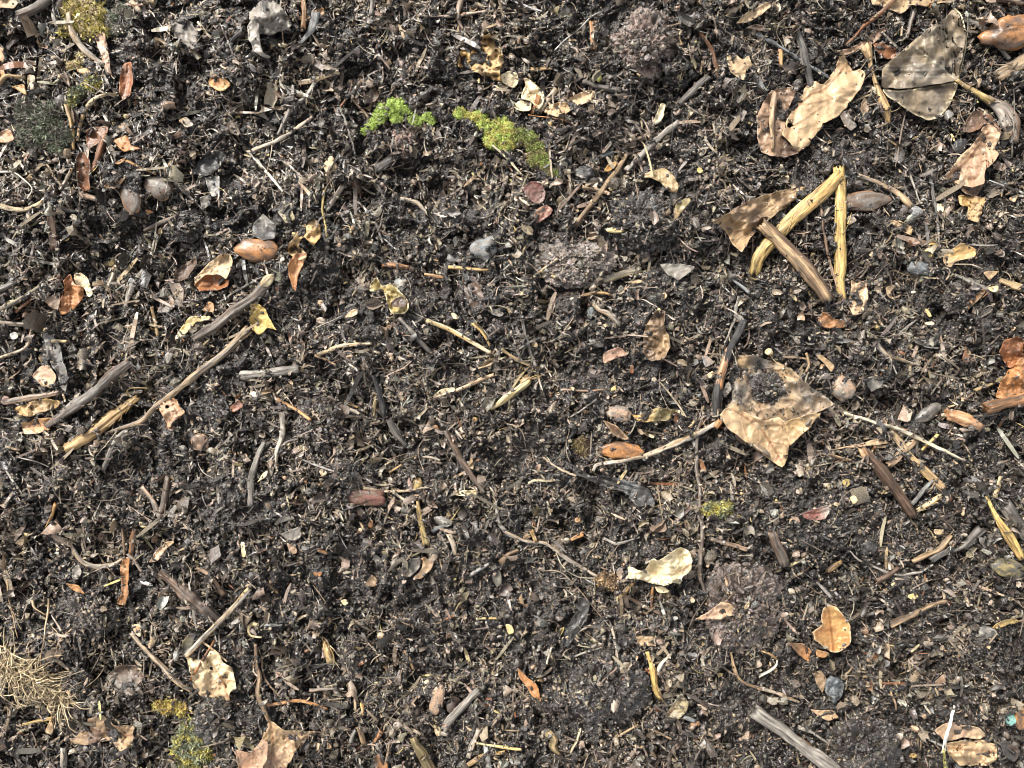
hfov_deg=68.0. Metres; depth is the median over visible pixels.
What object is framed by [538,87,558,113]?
stem
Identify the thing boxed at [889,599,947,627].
twig
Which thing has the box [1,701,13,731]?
stem
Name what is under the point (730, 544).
twig
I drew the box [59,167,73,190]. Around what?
twig
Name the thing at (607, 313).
stalk
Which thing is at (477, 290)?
leaf
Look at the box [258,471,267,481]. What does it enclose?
leaf scrap
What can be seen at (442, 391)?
leaf scrap
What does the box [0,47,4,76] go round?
leaf
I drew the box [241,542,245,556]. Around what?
leaf scrap
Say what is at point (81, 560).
root
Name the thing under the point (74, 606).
soil clod
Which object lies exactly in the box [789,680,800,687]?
leaf scrap
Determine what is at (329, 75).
wood chip
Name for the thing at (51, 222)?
wood chip
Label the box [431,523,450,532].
twig
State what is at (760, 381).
soil clod
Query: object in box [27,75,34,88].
leaf scrap
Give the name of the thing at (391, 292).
leaf
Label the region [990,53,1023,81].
wood chip
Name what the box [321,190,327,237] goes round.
stem
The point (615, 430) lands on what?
leaf
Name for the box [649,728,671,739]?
stem
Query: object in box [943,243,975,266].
leaf
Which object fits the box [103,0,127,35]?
moss patch
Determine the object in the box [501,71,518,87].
leaf scrap
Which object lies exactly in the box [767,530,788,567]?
stub
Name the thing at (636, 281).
leaf scrap
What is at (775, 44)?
twig
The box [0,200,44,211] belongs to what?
root
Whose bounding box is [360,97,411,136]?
moss patch
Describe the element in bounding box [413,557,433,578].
leaf
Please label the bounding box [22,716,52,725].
stem
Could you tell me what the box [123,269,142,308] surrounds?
wood chip
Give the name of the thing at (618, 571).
leaf scrap
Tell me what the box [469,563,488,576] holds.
twig
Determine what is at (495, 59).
leaf
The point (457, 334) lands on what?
straw
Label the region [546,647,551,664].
stem
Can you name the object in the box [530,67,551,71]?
wood chip
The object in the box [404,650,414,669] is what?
stem
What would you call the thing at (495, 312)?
leaf scrap
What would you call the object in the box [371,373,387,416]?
twig
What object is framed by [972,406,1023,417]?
twig
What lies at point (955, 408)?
twig
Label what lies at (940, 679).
leaf
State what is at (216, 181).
leaf scrap
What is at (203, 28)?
twig
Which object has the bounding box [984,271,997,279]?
leaf scrap
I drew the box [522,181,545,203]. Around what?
leaf
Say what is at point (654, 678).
straw
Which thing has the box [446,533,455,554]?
wood chip
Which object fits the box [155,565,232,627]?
branch
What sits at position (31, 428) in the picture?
leaf
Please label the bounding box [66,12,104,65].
twig
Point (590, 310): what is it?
stone
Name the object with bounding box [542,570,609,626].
root
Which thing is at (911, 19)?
twig
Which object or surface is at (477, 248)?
stone
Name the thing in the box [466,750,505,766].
wood chip
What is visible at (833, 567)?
wood chip
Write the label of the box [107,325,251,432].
stick
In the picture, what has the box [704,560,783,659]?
soil clod
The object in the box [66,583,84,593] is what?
leaf scrap
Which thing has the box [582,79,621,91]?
twig
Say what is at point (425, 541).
stem
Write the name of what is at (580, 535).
wood chip
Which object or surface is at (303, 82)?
wood chip
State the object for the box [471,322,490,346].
stem
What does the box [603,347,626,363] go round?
leaf scrap
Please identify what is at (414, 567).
leaf
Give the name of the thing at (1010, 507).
leaf
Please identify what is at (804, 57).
twig
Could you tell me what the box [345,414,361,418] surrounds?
wood chip
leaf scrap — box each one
[0,128,13,142]
[10,332,17,338]
[13,84,26,94]
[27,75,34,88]
[44,292,60,308]
[45,720,53,733]
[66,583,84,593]
[72,565,81,579]
[77,68,89,73]
[104,177,124,190]
[144,156,152,165]
[179,117,193,127]
[200,195,209,209]
[203,302,213,311]
[205,176,219,196]
[209,75,229,90]
[230,400,242,411]
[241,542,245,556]
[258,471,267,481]
[280,527,301,540]
[287,543,296,553]
[297,8,324,19]
[319,469,326,476]
[345,309,357,317]
[391,296,406,306]
[433,387,455,397]
[453,490,476,495]
[491,309,503,316]
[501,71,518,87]
[506,624,513,633]
[514,101,531,110]
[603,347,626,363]
[604,162,616,171]
[616,567,623,579]
[628,280,641,283]
[661,264,694,279]
[702,356,713,366]
[723,382,731,396]
[747,24,764,30]
[765,348,771,354]
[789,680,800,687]
[816,649,828,657]
[818,312,846,327]
[842,479,849,486]
[847,216,855,224]
[850,496,857,503]
[867,377,883,391]
[886,286,894,298]
[889,220,912,234]
[898,405,912,421]
[908,594,917,599]
[934,529,942,534]
[937,204,943,211]
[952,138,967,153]
[958,195,985,222]
[963,346,971,362]
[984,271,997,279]
[988,286,998,291]
[1009,196,1017,201]
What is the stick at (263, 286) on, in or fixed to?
on the ground
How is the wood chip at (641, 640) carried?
on the ground
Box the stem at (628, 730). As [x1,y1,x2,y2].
[617,724,638,736]
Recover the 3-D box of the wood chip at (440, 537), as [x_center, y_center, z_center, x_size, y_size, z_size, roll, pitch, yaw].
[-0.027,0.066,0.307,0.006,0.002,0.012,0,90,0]
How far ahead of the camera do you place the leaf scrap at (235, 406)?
0.31 m
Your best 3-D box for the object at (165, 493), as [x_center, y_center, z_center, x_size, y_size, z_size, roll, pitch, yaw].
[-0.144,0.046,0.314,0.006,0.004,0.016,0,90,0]
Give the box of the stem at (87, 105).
[85,93,118,107]
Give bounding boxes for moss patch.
[11,97,75,152]
[54,0,111,41]
[64,51,85,70]
[65,74,103,107]
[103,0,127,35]
[150,698,190,718]
[168,714,213,767]
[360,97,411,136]
[406,111,436,126]
[452,106,516,151]
[511,125,561,177]
[569,435,589,458]
[593,568,623,591]
[700,499,733,519]
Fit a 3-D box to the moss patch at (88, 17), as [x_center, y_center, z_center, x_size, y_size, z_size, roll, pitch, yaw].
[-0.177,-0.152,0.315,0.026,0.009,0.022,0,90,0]
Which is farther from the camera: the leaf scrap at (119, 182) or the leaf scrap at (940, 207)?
the leaf scrap at (940, 207)
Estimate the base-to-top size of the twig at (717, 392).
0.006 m
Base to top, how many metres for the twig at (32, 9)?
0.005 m
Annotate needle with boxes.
[492,145,523,176]
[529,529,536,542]
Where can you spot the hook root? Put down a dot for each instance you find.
(250, 625)
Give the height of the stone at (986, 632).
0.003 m
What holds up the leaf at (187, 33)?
on the ground
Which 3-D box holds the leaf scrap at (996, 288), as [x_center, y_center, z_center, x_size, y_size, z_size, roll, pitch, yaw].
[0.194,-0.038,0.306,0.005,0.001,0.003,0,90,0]
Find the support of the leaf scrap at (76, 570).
on the ground
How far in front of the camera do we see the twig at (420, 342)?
0.31 m
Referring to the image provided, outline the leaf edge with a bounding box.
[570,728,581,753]
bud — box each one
[413,477,422,490]
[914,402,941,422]
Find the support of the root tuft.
on the ground
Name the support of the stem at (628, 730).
on the ground
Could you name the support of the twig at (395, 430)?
on the ground
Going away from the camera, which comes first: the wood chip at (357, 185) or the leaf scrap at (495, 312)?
the leaf scrap at (495, 312)
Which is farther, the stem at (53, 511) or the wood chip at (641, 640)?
the stem at (53, 511)
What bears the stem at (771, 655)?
on the ground
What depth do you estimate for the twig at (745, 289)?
0.31 m
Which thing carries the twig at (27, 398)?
on the ground
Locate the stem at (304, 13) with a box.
[300,0,306,28]
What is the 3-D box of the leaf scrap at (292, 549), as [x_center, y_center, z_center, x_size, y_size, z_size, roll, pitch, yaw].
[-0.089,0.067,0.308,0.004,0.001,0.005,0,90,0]
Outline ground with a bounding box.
[0,0,1023,767]
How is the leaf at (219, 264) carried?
on the ground
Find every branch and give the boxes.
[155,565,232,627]
[928,525,986,562]
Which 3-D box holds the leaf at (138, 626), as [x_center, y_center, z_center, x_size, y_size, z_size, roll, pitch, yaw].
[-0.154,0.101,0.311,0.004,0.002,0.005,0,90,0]
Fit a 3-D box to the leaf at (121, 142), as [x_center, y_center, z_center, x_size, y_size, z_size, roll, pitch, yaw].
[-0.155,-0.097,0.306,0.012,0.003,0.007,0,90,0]
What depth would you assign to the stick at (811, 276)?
0.30 m
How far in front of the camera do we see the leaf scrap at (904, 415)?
0.32 m
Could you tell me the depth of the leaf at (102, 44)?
0.31 m
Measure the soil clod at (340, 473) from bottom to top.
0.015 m
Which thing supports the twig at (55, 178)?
on the ground
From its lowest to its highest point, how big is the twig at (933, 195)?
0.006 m
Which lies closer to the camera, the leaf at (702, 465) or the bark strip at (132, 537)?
the leaf at (702, 465)
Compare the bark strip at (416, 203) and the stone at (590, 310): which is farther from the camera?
the bark strip at (416, 203)
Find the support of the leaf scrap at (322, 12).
on the ground
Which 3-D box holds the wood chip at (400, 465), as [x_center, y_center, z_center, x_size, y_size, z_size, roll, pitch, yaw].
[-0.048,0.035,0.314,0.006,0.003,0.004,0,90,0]
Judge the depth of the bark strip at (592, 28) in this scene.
0.31 m
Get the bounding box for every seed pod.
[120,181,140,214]
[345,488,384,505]
[429,684,444,714]
[597,441,644,458]
[846,190,891,210]
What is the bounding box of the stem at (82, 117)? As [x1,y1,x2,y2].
[76,109,87,141]
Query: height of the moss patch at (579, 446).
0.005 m
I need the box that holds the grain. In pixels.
[140,581,152,585]
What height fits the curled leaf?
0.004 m
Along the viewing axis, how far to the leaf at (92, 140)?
0.31 m
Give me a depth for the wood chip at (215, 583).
0.31 m
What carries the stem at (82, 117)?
on the ground
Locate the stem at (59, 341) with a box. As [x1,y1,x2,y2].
[51,339,67,342]
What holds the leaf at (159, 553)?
on the ground
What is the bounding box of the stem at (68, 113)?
[64,104,74,150]
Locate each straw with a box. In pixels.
[184,587,251,657]
[425,318,490,353]
[476,742,521,750]
[491,370,541,409]
[555,10,602,49]
[618,580,635,600]
[645,651,662,699]
[748,166,851,300]
[789,558,804,566]
[888,429,910,453]
[910,453,946,491]
[916,494,942,511]
[985,496,1023,560]
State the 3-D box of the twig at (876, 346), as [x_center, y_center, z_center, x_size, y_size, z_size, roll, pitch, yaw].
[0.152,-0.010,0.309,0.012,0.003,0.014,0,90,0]
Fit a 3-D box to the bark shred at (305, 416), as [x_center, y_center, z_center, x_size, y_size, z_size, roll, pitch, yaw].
[-0.088,0.010,0.308,0.016,0.005,0.010,0,90,0]
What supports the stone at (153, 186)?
on the ground
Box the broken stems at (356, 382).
[0,0,1023,767]
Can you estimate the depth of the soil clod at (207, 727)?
0.31 m
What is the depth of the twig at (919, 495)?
0.31 m
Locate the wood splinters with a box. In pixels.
[0,0,1023,767]
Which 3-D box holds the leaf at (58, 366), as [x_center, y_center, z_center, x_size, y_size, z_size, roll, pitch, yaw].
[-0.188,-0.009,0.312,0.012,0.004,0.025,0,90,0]
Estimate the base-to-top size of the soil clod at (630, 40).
0.029 m
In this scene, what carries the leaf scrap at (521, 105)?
on the ground
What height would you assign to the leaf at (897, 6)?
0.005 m
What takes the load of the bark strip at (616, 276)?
on the ground
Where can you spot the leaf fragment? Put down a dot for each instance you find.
(5, 3)
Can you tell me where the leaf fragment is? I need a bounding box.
[0,0,19,8]
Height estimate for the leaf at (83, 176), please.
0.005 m
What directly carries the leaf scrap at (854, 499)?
on the ground
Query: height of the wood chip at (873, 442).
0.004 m
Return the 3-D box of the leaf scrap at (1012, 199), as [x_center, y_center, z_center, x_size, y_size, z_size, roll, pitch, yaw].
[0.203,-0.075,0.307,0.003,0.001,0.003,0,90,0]
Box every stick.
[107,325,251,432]
[190,273,275,341]
[409,735,435,767]
[440,687,480,732]
[443,430,485,493]
[749,704,841,767]
[757,218,834,302]
[858,445,917,519]
[873,565,900,583]
[911,534,952,563]
[981,392,1023,414]
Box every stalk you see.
[528,114,573,124]
[592,303,620,325]
[861,42,890,124]
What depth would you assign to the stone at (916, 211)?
0.31 m
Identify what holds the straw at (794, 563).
on the ground
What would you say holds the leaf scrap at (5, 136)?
on the ground
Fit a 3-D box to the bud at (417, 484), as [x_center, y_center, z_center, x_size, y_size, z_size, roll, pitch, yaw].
[-0.038,0.041,0.309,0.004,0.002,0.006,0,90,0]
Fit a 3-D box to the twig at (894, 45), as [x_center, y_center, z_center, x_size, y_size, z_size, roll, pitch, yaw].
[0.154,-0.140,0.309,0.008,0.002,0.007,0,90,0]
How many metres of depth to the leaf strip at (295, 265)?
0.31 m
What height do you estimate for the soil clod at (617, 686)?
0.033 m
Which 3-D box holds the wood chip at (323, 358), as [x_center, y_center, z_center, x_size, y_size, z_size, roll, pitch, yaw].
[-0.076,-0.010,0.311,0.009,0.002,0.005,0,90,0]
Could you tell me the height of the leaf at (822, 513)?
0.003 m
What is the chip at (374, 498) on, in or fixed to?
on the ground
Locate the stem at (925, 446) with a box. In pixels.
[921,433,938,450]
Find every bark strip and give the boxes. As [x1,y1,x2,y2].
[128,528,136,554]
[298,10,319,44]
[400,197,429,217]
[583,267,642,288]
[589,20,596,51]
[602,141,611,152]
[698,31,718,78]
[964,289,987,310]
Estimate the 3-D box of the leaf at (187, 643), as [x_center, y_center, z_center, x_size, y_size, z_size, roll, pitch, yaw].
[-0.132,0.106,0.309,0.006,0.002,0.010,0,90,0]
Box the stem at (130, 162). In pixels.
[126,160,155,174]
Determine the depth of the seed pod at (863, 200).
0.31 m
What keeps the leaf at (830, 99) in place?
on the ground
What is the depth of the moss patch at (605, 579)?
0.31 m
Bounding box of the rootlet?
[126,387,148,396]
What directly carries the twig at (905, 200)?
on the ground
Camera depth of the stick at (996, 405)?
0.30 m
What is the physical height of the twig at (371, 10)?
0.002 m
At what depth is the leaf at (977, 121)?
0.31 m
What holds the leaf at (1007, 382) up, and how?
on the ground
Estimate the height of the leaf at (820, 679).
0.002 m
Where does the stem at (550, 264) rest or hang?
on the soil clod at (600, 270)
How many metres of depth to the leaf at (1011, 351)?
0.31 m
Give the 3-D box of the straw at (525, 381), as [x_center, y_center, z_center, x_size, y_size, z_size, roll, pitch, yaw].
[0.001,0.002,0.309,0.026,0.007,0.004,-38,90,0]
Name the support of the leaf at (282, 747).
on the ground
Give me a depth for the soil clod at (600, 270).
0.30 m
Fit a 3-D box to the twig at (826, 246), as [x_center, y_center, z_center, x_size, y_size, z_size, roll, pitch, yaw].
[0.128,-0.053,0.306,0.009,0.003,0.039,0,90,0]
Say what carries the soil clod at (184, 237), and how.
on the ground
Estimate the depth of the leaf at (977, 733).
0.31 m
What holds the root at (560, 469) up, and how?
on the ground
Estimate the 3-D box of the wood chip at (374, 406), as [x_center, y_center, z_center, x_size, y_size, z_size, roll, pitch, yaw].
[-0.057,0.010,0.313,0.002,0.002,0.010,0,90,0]
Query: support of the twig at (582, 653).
on the soil clod at (617, 686)
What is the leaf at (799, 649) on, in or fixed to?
on the ground
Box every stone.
[143,176,173,198]
[393,721,402,728]
[394,278,405,290]
[434,727,440,735]
[447,254,457,261]
[469,235,496,260]
[587,307,595,318]
[605,405,631,421]
[690,721,699,726]
[788,588,794,593]
[831,375,855,401]
[857,540,877,554]
[907,260,932,275]
[911,206,922,217]
[978,626,996,637]
[990,558,1023,578]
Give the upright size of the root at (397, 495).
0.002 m
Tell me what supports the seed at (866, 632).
on the ground
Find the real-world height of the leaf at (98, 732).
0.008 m
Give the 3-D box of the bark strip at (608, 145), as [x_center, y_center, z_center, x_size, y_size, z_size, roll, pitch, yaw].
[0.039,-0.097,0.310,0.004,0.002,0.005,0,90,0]
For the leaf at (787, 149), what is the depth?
0.31 m
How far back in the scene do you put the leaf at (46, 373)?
0.31 m
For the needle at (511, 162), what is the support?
on the ground
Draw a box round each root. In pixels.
[0,171,32,198]
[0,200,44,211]
[18,457,49,467]
[70,545,122,569]
[98,396,122,422]
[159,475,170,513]
[246,116,313,153]
[247,622,261,637]
[259,138,272,192]
[277,83,316,144]
[363,487,429,492]
[393,491,422,511]
[495,502,519,541]
[499,548,519,564]
[503,530,597,577]
[506,423,525,440]
[521,319,537,367]
[528,479,552,484]
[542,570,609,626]
[543,457,576,476]
[555,553,590,578]
[611,626,617,658]
[623,595,660,614]
[694,412,711,602]
[805,352,809,372]
[849,551,933,575]
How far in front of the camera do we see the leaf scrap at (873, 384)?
0.31 m
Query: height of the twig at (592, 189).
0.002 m
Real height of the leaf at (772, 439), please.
0.016 m
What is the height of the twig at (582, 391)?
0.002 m
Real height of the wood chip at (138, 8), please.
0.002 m
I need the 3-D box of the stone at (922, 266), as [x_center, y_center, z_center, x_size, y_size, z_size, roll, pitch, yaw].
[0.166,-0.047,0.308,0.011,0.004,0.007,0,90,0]
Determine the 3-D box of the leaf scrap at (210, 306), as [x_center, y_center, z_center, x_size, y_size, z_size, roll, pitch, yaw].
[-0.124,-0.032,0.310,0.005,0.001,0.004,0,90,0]
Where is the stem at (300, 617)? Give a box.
[289,614,308,623]
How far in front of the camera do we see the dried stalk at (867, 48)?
0.31 m
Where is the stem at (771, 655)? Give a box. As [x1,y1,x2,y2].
[760,650,777,659]
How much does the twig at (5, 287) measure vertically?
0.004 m
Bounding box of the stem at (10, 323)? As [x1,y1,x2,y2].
[0,320,22,326]
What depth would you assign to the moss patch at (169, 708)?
0.31 m
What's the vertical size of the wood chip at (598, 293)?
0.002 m
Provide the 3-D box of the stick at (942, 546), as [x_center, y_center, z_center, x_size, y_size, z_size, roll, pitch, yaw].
[0.171,0.067,0.309,0.018,0.003,0.012,0,90,0]
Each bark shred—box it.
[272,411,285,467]
[276,398,311,421]
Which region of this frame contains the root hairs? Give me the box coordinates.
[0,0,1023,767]
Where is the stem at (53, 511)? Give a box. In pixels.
[45,502,57,527]
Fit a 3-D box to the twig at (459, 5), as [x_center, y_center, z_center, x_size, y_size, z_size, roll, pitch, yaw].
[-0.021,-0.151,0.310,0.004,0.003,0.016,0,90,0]
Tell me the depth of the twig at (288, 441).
0.31 m
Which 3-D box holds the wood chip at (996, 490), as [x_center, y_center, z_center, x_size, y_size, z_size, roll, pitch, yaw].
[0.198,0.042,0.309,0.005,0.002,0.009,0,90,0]
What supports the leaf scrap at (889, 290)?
on the ground
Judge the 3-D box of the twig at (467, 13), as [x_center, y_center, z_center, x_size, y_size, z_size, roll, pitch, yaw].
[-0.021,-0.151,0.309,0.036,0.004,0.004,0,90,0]
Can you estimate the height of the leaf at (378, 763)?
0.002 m
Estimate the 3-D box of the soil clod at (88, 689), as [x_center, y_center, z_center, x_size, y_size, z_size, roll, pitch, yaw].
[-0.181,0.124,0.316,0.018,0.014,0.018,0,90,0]
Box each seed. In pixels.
[191,433,208,450]
[368,520,373,527]
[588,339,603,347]
[606,227,624,232]
[861,627,868,634]
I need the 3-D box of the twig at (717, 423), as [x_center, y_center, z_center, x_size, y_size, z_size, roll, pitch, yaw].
[0.060,0.026,0.310,0.058,0.005,0.006,-20,90,0]
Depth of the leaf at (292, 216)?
0.31 m
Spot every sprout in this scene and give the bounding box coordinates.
[656,652,671,671]
[758,659,777,677]
[941,705,954,767]
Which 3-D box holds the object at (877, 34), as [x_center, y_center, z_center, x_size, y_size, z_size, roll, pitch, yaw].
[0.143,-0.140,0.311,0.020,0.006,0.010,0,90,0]
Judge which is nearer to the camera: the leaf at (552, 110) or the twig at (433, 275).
the leaf at (552, 110)
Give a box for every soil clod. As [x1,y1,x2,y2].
[56,666,92,701]
[60,587,123,645]
[160,208,205,242]
[190,697,240,747]
[290,394,349,453]
[326,455,362,488]
[336,631,359,677]
[390,127,420,158]
[532,237,617,288]
[567,647,652,727]
[607,189,683,255]
[610,7,677,83]
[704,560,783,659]
[749,369,790,404]
[764,265,813,299]
[783,506,849,551]
[821,712,902,767]
[848,338,874,360]
[942,281,968,314]
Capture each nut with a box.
[234,239,277,261]
[977,14,1023,50]
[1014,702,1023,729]
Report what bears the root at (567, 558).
on the ground
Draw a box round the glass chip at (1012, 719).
[1005,714,1015,725]
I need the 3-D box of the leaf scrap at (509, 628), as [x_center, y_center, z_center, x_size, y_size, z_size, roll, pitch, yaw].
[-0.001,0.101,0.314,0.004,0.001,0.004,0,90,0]
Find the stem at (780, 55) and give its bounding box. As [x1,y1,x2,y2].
[778,46,782,68]
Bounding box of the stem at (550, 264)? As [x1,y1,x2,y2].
[533,258,556,275]
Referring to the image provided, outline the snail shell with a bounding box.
[377,632,385,638]
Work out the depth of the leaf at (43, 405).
0.31 m
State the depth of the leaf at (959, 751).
0.31 m
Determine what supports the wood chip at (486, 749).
on the ground
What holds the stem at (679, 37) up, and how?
on the ground
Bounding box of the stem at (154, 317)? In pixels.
[150,307,158,335]
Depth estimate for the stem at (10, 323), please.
0.31 m
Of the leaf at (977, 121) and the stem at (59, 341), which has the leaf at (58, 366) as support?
the stem at (59, 341)
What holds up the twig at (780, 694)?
on the ground
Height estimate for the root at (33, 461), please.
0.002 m
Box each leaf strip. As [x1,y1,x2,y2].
[117,557,129,605]
[288,253,306,290]
[654,103,665,123]
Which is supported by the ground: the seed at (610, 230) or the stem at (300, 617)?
the stem at (300, 617)
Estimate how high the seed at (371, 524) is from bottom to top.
0.001 m
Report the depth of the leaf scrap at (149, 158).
0.30 m
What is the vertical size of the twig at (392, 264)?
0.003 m
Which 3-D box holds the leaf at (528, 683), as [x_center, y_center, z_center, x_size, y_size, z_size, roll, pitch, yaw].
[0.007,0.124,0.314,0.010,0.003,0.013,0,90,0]
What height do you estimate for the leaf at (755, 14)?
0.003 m
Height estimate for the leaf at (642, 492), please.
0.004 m
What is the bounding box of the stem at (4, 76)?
[0,74,26,85]
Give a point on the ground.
(536, 428)
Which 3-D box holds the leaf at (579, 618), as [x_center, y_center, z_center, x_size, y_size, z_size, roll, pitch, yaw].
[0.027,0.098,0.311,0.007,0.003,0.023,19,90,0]
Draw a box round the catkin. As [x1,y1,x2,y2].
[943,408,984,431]
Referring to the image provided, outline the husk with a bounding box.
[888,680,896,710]
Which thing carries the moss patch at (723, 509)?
on the ground
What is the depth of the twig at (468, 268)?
0.31 m
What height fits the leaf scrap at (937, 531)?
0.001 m
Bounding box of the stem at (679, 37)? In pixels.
[678,31,682,44]
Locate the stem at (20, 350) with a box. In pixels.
[0,311,54,358]
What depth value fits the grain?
0.31 m
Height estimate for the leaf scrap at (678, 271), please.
0.004 m
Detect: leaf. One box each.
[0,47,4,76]
[14,398,59,416]
[21,418,50,433]
[33,365,55,387]
[42,332,67,391]
[59,273,92,314]
[68,715,134,750]
[76,152,90,190]
[85,126,108,148]
[90,137,106,171]
[95,32,111,74]
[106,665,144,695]
[114,135,140,151]
[119,62,132,99]
[132,624,140,636]
[149,541,173,562]
[157,299,174,312]
[159,398,184,427]
[171,16,198,50]
[172,257,196,281]
[175,316,210,338]
[182,634,194,657]
[186,651,235,700]
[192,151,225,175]
[194,254,232,290]
[236,739,267,767]
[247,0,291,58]
[249,303,275,334]
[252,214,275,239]
[254,643,327,767]
[279,203,294,222]
[288,218,320,260]
[320,636,339,668]
[365,575,376,586]
[370,278,408,313]
[374,755,387,767]
[400,558,420,576]
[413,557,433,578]
[458,34,503,80]
[461,275,485,312]
[517,668,540,700]
[521,78,543,109]
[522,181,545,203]
[534,205,552,222]
[544,101,572,116]
[545,729,561,755]
[560,594,589,646]
[565,461,636,497]
[568,90,594,104]
[604,421,627,439]
[626,547,692,607]
[629,484,654,506]
[632,407,674,421]
[643,310,670,360]
[644,168,678,192]
[666,694,688,718]
[673,198,690,220]
[696,593,734,619]
[699,459,706,472]
[712,187,805,251]
[720,355,833,466]
[727,55,752,79]
[736,2,770,23]
[757,87,798,157]
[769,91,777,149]
[782,55,865,151]
[789,643,810,660]
[799,505,829,519]
[810,709,838,720]
[812,606,850,652]
[814,671,825,692]
[817,355,834,371]
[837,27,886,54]
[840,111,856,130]
[860,98,868,113]
[871,0,954,13]
[873,42,895,58]
[881,8,1020,152]
[935,674,945,690]
[935,722,985,740]
[943,123,1000,195]
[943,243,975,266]
[946,740,997,765]
[963,110,999,132]
[992,618,1018,628]
[996,358,1023,398]
[998,741,1020,761]
[999,336,1023,367]
[1000,500,1023,541]
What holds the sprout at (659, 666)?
on the ground
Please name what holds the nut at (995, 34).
on the ground
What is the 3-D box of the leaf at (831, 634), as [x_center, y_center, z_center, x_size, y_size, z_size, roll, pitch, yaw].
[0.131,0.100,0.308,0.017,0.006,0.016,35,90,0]
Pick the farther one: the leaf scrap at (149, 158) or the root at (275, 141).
the root at (275, 141)
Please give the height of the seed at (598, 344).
0.002 m
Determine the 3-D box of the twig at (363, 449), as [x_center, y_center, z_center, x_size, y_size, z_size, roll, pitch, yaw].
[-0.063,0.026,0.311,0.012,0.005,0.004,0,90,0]
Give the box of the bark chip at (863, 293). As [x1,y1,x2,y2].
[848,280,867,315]
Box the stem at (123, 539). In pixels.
[120,522,125,555]
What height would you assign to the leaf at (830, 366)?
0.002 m
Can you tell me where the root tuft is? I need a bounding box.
[0,580,104,735]
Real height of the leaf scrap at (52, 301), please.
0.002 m
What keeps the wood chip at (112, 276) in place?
on the ground
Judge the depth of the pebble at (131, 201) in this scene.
0.31 m
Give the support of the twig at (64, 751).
on the ground
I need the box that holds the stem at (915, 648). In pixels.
[911,644,919,652]
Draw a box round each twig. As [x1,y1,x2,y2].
[0,275,28,292]
[0,285,40,311]
[4,390,60,404]
[14,290,38,312]
[15,0,54,18]
[44,359,135,428]
[46,164,60,185]
[51,0,64,28]
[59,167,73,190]
[60,746,66,767]
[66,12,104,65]
[101,427,130,471]
[126,553,142,571]
[130,631,191,692]
[140,485,163,518]
[143,214,177,231]
[189,637,216,682]
[196,21,211,38]
[217,276,263,304]
[247,441,265,506]
[264,623,282,626]
[269,438,296,461]
[309,687,334,691]
[317,342,371,356]
[325,184,344,211]
[338,107,355,154]
[339,80,352,107]
[343,444,373,453]
[348,93,368,118]
[369,0,375,15]
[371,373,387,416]
[375,220,383,242]
[381,262,409,269]
[386,412,407,448]
[397,317,443,365]
[416,10,500,17]
[424,273,442,278]
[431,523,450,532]
[448,265,488,271]
[455,373,494,392]
[456,0,463,30]
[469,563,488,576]
[498,176,508,199]
[501,348,540,369]
[562,388,603,392]
[562,624,591,639]
[570,398,596,417]
[574,152,628,226]
[575,647,599,656]
[581,185,610,195]
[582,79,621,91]
[582,207,605,228]
[592,418,723,471]
[603,536,639,544]
[623,120,679,172]
[677,74,710,106]
[682,715,695,722]
[710,537,748,551]
[712,313,746,418]
[724,296,739,343]
[724,576,728,594]
[730,651,761,690]
[731,278,750,293]
[755,31,828,78]
[761,687,799,703]
[792,26,813,86]
[797,725,830,744]
[816,453,851,460]
[819,204,836,287]
[843,411,965,461]
[844,0,896,46]
[857,173,913,208]
[871,342,897,373]
[873,340,920,365]
[880,31,897,47]
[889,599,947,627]
[902,160,919,202]
[905,10,916,39]
[911,479,933,504]
[926,163,939,242]
[941,393,973,420]
[954,273,996,292]
[963,17,1010,60]
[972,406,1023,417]
[973,376,1003,391]
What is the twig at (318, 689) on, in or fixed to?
on the ground
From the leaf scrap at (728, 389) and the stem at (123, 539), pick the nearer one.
the leaf scrap at (728, 389)
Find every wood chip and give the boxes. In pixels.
[46,207,57,251]
[63,395,140,452]
[79,191,96,201]
[105,272,116,292]
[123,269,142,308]
[127,0,140,13]
[196,566,225,596]
[236,365,300,379]
[298,78,317,84]
[314,69,339,81]
[314,354,335,364]
[317,549,327,554]
[323,156,336,175]
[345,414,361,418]
[348,729,356,743]
[349,177,372,205]
[353,690,356,710]
[355,726,366,745]
[372,396,376,419]
[373,729,383,742]
[374,155,395,173]
[388,464,402,472]
[437,532,452,559]
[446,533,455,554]
[466,728,479,758]
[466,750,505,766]
[483,746,491,767]
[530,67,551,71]
[530,94,540,114]
[570,531,583,540]
[583,291,610,296]
[592,150,613,159]
[636,635,655,645]
[826,560,842,572]
[831,439,887,449]
[885,436,920,467]
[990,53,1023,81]
[992,476,1001,497]
[996,0,1023,6]
[998,278,1022,291]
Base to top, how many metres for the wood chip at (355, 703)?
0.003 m
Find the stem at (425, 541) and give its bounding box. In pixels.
[416,500,429,545]

